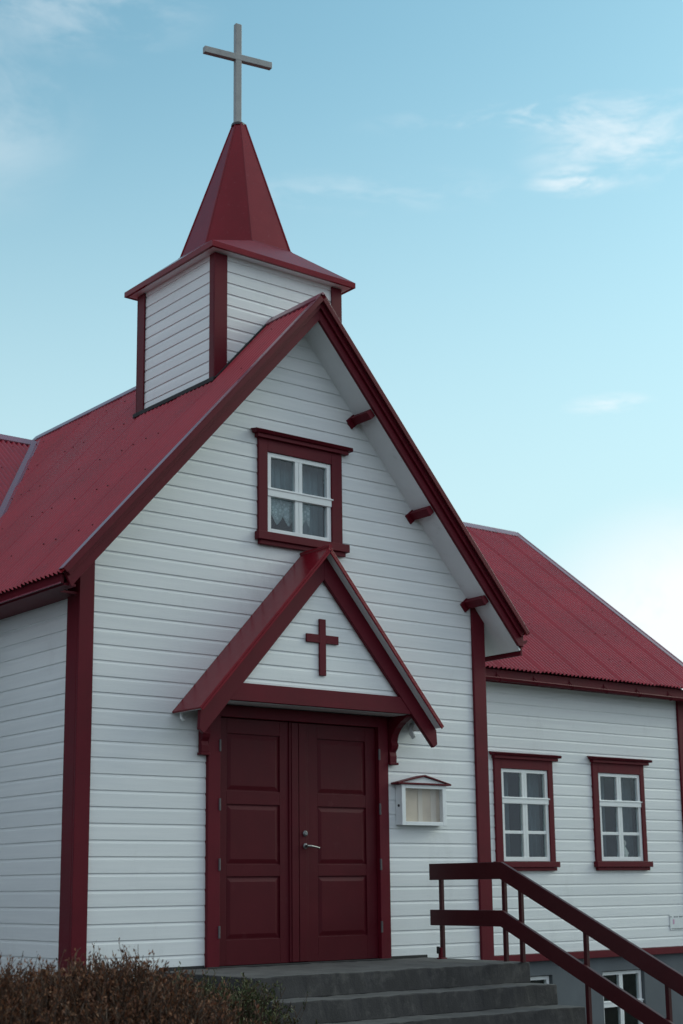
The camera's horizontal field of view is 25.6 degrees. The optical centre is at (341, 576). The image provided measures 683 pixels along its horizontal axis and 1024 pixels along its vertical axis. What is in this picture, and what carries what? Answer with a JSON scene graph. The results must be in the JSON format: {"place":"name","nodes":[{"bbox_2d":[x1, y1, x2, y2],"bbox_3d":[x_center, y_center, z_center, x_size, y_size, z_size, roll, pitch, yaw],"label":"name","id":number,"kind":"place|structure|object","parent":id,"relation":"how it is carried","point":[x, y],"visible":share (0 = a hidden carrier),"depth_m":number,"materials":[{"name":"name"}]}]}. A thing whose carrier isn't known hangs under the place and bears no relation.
{"place":"outdoors","nodes":[
{"label":"outdoors","id":0,"kind":"place"},
{"bbox_2d":[0,0,682,689],"label":"sky","id":1,"kind":"structure","parent":0,"point":[497,185],"materials":[{"name":"blue"}]},
{"bbox_2d":[624,840,628,856],"bbox_3d":[3.892,3.776,20.684,0.112,0.297,0.117,-3,-12,10],"label":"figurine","id":2,"kind":"object","parent":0,"point":[626,853],"visible":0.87,"depth_m":20.66,"materials":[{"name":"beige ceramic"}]},
{"bbox_3d":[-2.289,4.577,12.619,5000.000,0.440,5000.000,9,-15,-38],"label":"ground","id":3,"kind":"structure","parent":0,"visible":0},
{"bbox_2d":[0,938,264,1023],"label":"hedge","id":4,"kind":"object","parent":3,"relation":"on","point":[123,992],"visible":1,"depth_m":8.66,"materials":[{"name":"brown plant"}]},
{"bbox_2d":[156,961,318,1023],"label":"green shrub","id":5,"kind":"object","parent":3,"relation":"on","point":[247,999],"visible":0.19,"depth_m":10.94,"materials":[{"name":"green plant"}]},
{"bbox_2d":[0,23,682,1023],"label":"church","id":6,"kind":"structure","parent":3,"relation":"on","point":[230,711],"depth_m":15.16,"materials":[{"name":"white paint"}]},
{"bbox_2d":[218,717,298,965],"bbox_3d":[-0.798,2.504,14.278,0.953,2.285,0.123,9,-15,-38],"label":"door","id":7,"kind":"structure","parent":6,"relation":"in","point":[258,862],"depth_m":14.29,"materials":[{"name":"red paint"}]},
{"bbox_2d":[271,459,291,490],"bbox_3d":[-0.696,-1.013,15.316,0.492,0.460,0.046,9,-15,-38],"label":"curtain","id":8,"kind":"object","parent":6,"relation":"hanging from","point":[281,474],"visible":0.36,"depth_m":15.38,"materials":[{"name":"white fabric"}]},
{"bbox_2d":[271,498,309,527],"bbox_3d":[-0.565,-0.686,15.235,0.611,0.375,0.015,9,-15,-38],"label":"lace curtain","id":9,"kind":"object","parent":6,"relation":"hanging from","point":[280,508],"visible":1,"depth_m":15.22,"materials":[{"name":"white fabric"}]},
{"bbox_2d":[251,427,352,557],"bbox_3d":[-0.392,-0.836,15.271,1.257,1.178,0.148,9,-15,-38],"label":"window","id":10,"kind":"structure","parent":6,"relation":"in","point":[296,450],"depth_m":15.26,"materials":[{"name":"red paint"}]},
{"bbox_2d":[292,465,323,536],"bbox_3d":[-0.344,-0.723,15.554,0.402,0.940,0.047,9,-15,-38],"label":"curtain","id":11,"kind":"object","parent":6,"relation":"hanging from","point":[312,480],"visible":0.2,"depth_m":15.61,"materials":[{"name":"white fabric"}]},
{"bbox_2d":[298,723,382,961],"bbox_3d":[-0.019,2.618,14.878,1.011,2.285,0.140,9,-15,-38],"label":"door","id":12,"kind":"structure","parent":6,"relation":"in","point":[338,911],"depth_m":14.87,"materials":[{"name":"red paint"}]},
{"bbox_2d":[391,775,450,825],"bbox_3d":[0.829,2.316,15.546,0.723,0.516,0.130,9,-15,-38],"label":"notice case","id":13,"kind":"object","parent":6,"relation":"attached to","point":[420,800],"visible":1,"depth_m":15.56,"materials":[{"name":"white paint"}]},
{"bbox_2d":[503,772,509,861],"bbox_3d":[2.112,3.114,19.484,0.153,1.250,0.056,9,-15,-38],"label":"curtain","id":14,"kind":"object","parent":6,"relation":"hanging from","point":[506,808],"visible":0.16,"depth_m":19.50,"materials":[{"name":"white fabric"}]},
{"bbox_2d":[489,751,561,870],"bbox_3d":[2.402,3.043,19.463,1.267,1.508,0.148,9,-15,-38],"label":"window","id":15,"kind":"structure","parent":6,"relation":"in","point":[523,764],"depth_m":19.47,"materials":[{"name":"red paint"}]},
{"bbox_2d":[524,774,541,861],"bbox_3d":[2.491,3.167,19.765,0.303,1.250,0.056,8,-14,-35],"label":"curtain","id":16,"kind":"object","parent":6,"relation":"hanging from","point":[533,818],"visible":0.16,"depth_m":19.79,"materials":[{"name":"white fabric"}]},
{"bbox_2d":[530,976,548,983],"bbox_3d":[2.359,5.510,19.078,0.838,0.828,0.072,9,-15,-38],"label":"basement window","id":17,"kind":"structure","parent":6,"relation":"in","point":[546,978],"depth_m":19.31,"materials":[{"name":"white paint"}]},
{"bbox_2d":[600,777,606,856],"bbox_3d":[3.554,3.330,20.614,0.163,1.250,0.056,9,-15,-38],"label":"curtain","id":18,"kind":"object","parent":6,"relation":"hanging from","point":[603,818],"visible":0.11,"depth_m":20.63,"materials":[{"name":"white fabric"}]},
{"bbox_2d":[587,756,652,869],"bbox_3d":[3.790,3.262,20.658,1.252,1.526,0.318,9,-15,-38],"label":"window","id":19,"kind":"structure","parent":6,"relation":"in","point":[618,768],"depth_m":20.59,"materials":[{"name":"red paint"}]},
{"bbox_2d":[602,970,643,1023],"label":"basement window","id":20,"kind":"structure","parent":6,"relation":"in","point":[607,1004],"depth_m":20.21,"materials":[{"name":"white paint"}]},
{"bbox_2d":[621,778,633,856],"bbox_3d":[3.933,3.388,20.919,0.303,1.250,0.056,8,-14,-35],"label":"curtain","id":21,"kind":"object","parent":6,"relation":"hanging from","point":[626,811],"visible":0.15,"depth_m":20.96,"materials":[{"name":"white fabric"}]},
{"bbox_2d":[669,914,682,929],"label":"wall plaque","id":22,"kind":"object","parent":6,"relation":"attached to","point":[676,922],"depth_m":20.96,"materials":[{"name":"grey"}]},
{"bbox_2d":[160,957,585,1023],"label":"concrete steps","id":23,"kind":"structure","parent":3,"relation":"on","point":[426,990],"depth_m":13.09,"materials":[{"name":"grey concrete"}]},
{"bbox_2d":[429,862,682,1023],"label":"handrail","id":24,"kind":"object","parent":23,"relation":"on","point":[666,975],"visible":1,"depth_m":13.81,"materials":[{"name":"red paint"}]}
]}

